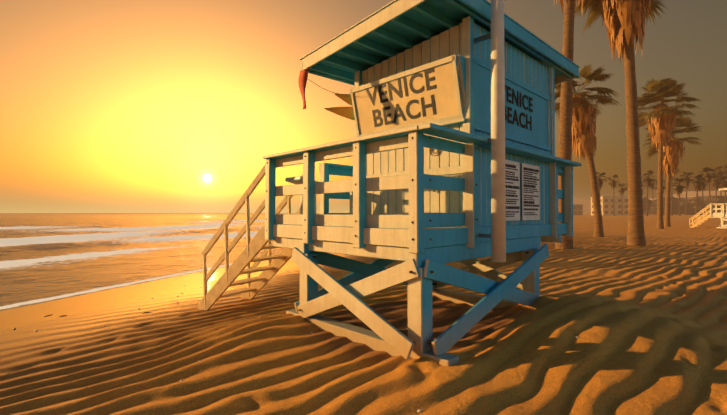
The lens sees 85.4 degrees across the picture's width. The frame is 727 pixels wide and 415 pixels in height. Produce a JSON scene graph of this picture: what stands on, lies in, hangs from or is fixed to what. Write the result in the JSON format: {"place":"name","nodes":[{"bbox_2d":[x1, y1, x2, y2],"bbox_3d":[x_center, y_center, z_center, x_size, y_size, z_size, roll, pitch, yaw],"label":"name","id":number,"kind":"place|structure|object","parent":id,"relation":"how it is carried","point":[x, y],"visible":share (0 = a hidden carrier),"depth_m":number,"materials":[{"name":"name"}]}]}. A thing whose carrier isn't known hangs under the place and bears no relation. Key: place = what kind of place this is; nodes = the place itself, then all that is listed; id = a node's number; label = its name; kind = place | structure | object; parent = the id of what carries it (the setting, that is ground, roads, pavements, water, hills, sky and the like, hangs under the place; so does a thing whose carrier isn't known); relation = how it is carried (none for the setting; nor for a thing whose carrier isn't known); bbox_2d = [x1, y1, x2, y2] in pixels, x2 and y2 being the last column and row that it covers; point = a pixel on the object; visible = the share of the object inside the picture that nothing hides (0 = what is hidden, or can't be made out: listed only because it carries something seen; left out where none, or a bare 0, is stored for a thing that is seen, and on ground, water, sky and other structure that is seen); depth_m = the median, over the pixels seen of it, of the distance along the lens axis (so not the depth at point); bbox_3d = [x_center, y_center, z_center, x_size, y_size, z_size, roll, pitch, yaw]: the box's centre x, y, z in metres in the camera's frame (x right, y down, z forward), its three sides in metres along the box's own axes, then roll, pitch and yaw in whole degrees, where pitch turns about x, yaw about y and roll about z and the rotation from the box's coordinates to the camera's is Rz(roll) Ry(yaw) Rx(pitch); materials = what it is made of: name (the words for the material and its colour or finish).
{"place":"outdoors","nodes":[
{"label":"outdoors","id":0,"kind":"place"},
{"bbox_2d":[0,213,318,310],"bbox_3d":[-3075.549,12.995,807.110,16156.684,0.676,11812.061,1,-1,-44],"label":"sea","id":1,"kind":"structure","parent":0,"point":[46,257],"depth_m":20.92,"materials":[{"name":"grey liquid"}]},
{"bbox_2d":[0,213,726,414],"bbox_3d":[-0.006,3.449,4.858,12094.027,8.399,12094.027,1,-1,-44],"label":"beach ground","id":2,"kind":"structure","parent":0,"point":[650,341],"depth_m":4.52,"materials":[{"name":"sand"}]},
{"bbox_2d":[13,258,712,412],"bbox_3d":[1.393,1.807,8.977,14.778,0.675,13.649,0,-1,0],"label":"beach debris","id":3,"kind":"object","parent":2,"relation":"on","point":[419,410],"visible":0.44,"depth_m":7.18,"materials":[{"name":"beige"}]},
{"bbox_2d":[196,0,581,365],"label":"lifeguard tower","id":4,"kind":"structure","parent":2,"relation":"on","point":[397,171],"depth_m":5.33,"materials":[{"name":"paint"}]},
{"bbox_2d":[285,176,352,214],"bbox_3d":[-0.505,-0.100,6.779,1.716,0.748,0.420,1,-1,-44],"label":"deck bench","id":5,"kind":"object","parent":4,"relation":"on","point":[297,180],"visible":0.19,"depth_m":6.36,"materials":[{"name":"paint"}]},
{"bbox_2d":[298,68,349,108],"bbox_3d":[-0.516,-1.828,6.116,0.986,0.620,0.174,0,-1,-6],"label":"warning flag","id":6,"kind":"object","parent":4,"relation":"attached to","point":[303,77],"visible":0.81,"depth_m":6.09,"materials":[{"name":"fabric"}]},
{"bbox_2d":[324,94,354,119],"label":"surfboard fins","id":7,"kind":"object","parent":4,"relation":"attached to","point":[347,112],"visible":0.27,"depth_m":6.23,"materials":[{"name":"orange plastic"}]},
{"bbox_2d":[366,68,436,126],"bbox_3d":[0.515,-1.507,5.553,1.249,0.582,0.006,-1,12,46],"label":"sign lettering","id":8,"kind":"object","parent":4,"relation":"attached to","point":[400,95],"visible":1,"depth_m":5.51,"materials":[{"name":"black paint"}]},
{"bbox_2d":[429,148,440,191],"bbox_3d":[0.951,-0.524,5.271,0.038,0.636,0.177,1,-1,-44],"label":"door emblem","id":9,"kind":"object","parent":4,"relation":"attached to","point":[434,155],"depth_m":5.27,"materials":[{"name":"white"}]},
{"bbox_2d":[474,0,505,261],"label":"flag pole","id":10,"kind":"object","parent":4,"relation":"attached to","point":[497,235],"visible":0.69,"depth_m":4.68,"materials":[{"name":"metal"}]},
{"bbox_2d":[505,85,532,130],"bbox_3d":[2.290,-1.481,5.868,1.124,0.526,0.003,1,-1,-44],"label":"sign","id":11,"kind":"object","parent":4,"relation":"attached to","point":[515,112],"visible":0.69,"depth_m":5.90,"materials":[{"name":"black paint"}]},
{"bbox_2d":[505,160,539,220],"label":"notice boards","id":12,"kind":"object","parent":4,"relation":"attached to","point":[530,195],"visible":0.88,"depth_m":5.91,"materials":[{"name":"paper"}]},
{"bbox_2d":[555,0,584,249],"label":"palm tree","id":13,"kind":"object","parent":2,"relation":"on","point":[565,134],"visible":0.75,"depth_m":17.30,"materials":[{"name":"brown plant"}]},
{"bbox_2d":[573,204,582,214],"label":"apartment","id":14,"kind":"structure","parent":2,"relation":"on","point":[577,209],"depth_m":248.53,"materials":[{"name":"beige concrete"}]},
{"bbox_2d":[554,64,621,236],"bbox_3d":[14.604,-3.764,26.878,5.089,12.223,5.336,1,-1,-44],"label":"palm tree","id":15,"kind":"object","parent":2,"relation":"on","point":[585,112],"visible":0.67,"depth_m":26.13,"materials":[{"name":"brown plant"}]},
{"bbox_2d":[596,172,607,194],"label":"palm tree","id":16,"kind":"object","parent":2,"relation":"on","point":[599,181],"visible":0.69,"depth_m":139.76,"materials":[{"name":"brown"}]},
{"bbox_2d":[607,174,618,215],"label":"palm tree","id":17,"kind":"object","parent":2,"relation":"on","point":[613,184],"visible":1,"depth_m":182.16,"materials":[{"name":"brown"}]},
{"bbox_2d":[590,196,643,215],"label":"apartment","id":18,"kind":"structure","parent":2,"relation":"on","point":[606,202],"depth_m":203.48,"materials":[{"name":"beige concrete"}]},
{"bbox_2d":[574,0,666,245],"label":"palm tree","id":19,"kind":"object","parent":2,"relation":"on","point":[624,20],"visible":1,"depth_m":19.29,"materials":[{"name":"brown plant"}]},
{"bbox_2d":[616,183,627,214],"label":"palm tree","id":20,"kind":"object","parent":2,"relation":"on","point":[621,191],"visible":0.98,"depth_m":198.17,"materials":[{"name":"brown"}]},
{"bbox_2d":[643,170,656,215],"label":"palm tree","id":21,"kind":"object","parent":2,"relation":"on","point":[647,180],"visible":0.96,"depth_m":148.92,"materials":[{"name":"brown"}]},
{"bbox_2d":[650,178,656,214],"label":"palm tree","id":22,"kind":"object","parent":2,"relation":"on","point":[652,184],"visible":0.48,"depth_m":196.55,"materials":[{"name":"brown"}]},
{"bbox_2d":[653,178,665,214],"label":"palm tree","id":23,"kind":"object","parent":2,"relation":"on","point":[664,187],"visible":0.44,"depth_m":173.77,"materials":[{"name":"brown"}]},
{"bbox_2d":[643,202,682,213],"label":"apartment","id":24,"kind":"structure","parent":2,"relation":"on","point":[651,210],"depth_m":221.68,"materials":[{"name":"beige concrete"}]},
{"bbox_2d":[637,77,701,228],"bbox_3d":[30.312,-5.157,39.634,6.005,15.392,6.138,1,-1,-44],"label":"palm tree","id":25,"kind":"object","parent":2,"relation":"on","point":[662,116],"visible":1,"depth_m":39.19,"materials":[{"name":"brown plant"}]},
{"bbox_2d":[663,168,679,215],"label":"palm tree","id":26,"kind":"object","parent":2,"relation":"on","point":[672,178],"visible":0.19,"depth_m":148.68,"materials":[{"name":"brown"}]},
{"bbox_2d":[642,115,702,226],"bbox_3d":[34.908,-4.172,44.630,5.630,13.471,5.886,1,-1,-44],"label":"palm tree","id":27,"kind":"object","parent":2,"relation":"on","point":[672,153],"visible":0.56,"depth_m":44.12,"materials":[{"name":"brown plant"}]},
{"bbox_2d":[672,178,687,215],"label":"palm tree","id":28,"kind":"object","parent":2,"relation":"on","point":[679,189],"visible":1,"depth_m":147.69,"materials":[{"name":"brown"}]},
{"bbox_2d":[642,195,726,214],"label":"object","id":29,"kind":"object","parent":2,"relation":"on","point":[691,204],"visible":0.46,"depth_m":181.02,"materials":[{"name":"beige concrete"}]},
{"bbox_2d":[680,171,694,214],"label":"palm tree","id":30,"kind":"object","parent":2,"relation":"on","point":[687,179],"visible":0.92,"depth_m":163.37,"materials":[{"name":"brown"}]},
{"bbox_2d":[689,173,706,214],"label":"palm tree","id":31,"kind":"object","parent":2,"relation":"on","point":[697,183],"visible":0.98,"depth_m":138.48,"materials":[{"name":"brown"}]},
{"bbox_2d":[696,178,707,201],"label":"palm tree","id":32,"kind":"object","parent":2,"relation":"on","point":[702,187],"visible":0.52,"depth_m":179.34,"materials":[{"name":"brown"}]},
{"bbox_2d":[698,167,714,203],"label":"palm tree","id":33,"kind":"object","parent":2,"relation":"on","point":[709,176],"visible":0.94,"depth_m":152.16,"materials":[{"name":"brown"}]},
{"bbox_2d":[689,188,726,227],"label":"lifeguard tower","id":34,"kind":"structure","parent":2,"relation":"on","point":[722,215],"depth_m":40.27,"materials":[{"name":"paint"}]},
{"bbox_2d":[711,174,723,202],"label":"palm tree","id":35,"kind":"object","parent":2,"relation":"on","point":[716,184],"visible":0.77,"depth_m":163.66,"materials":[{"name":"brown"}]},
{"bbox_2d":[712,166,726,195],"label":"palm tree","id":36,"kind":"object","parent":2,"relation":"on","point":[720,173],"visible":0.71,"depth_m":174.47,"materials":[{"name":"brown"}]},
{"bbox_2d":[717,176,726,210],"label":"palm tree","id":37,"kind":"object","parent":2,"relation":"on","point":[723,184],"visible":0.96,"depth_m":153.65,"materials":[{"name":"brown"}]},
{"bbox_2d":[0,0,726,212],"label":"sky","id":38,"kind":"structure","parent":0,"point":[107,106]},
{"bbox_2d":[573,191,726,212],"bbox_3d":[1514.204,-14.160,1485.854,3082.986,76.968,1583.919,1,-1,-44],"label":"hills","id":39,"kind":"structure","parent":0,"point":[586,206],"depth_m":1121.25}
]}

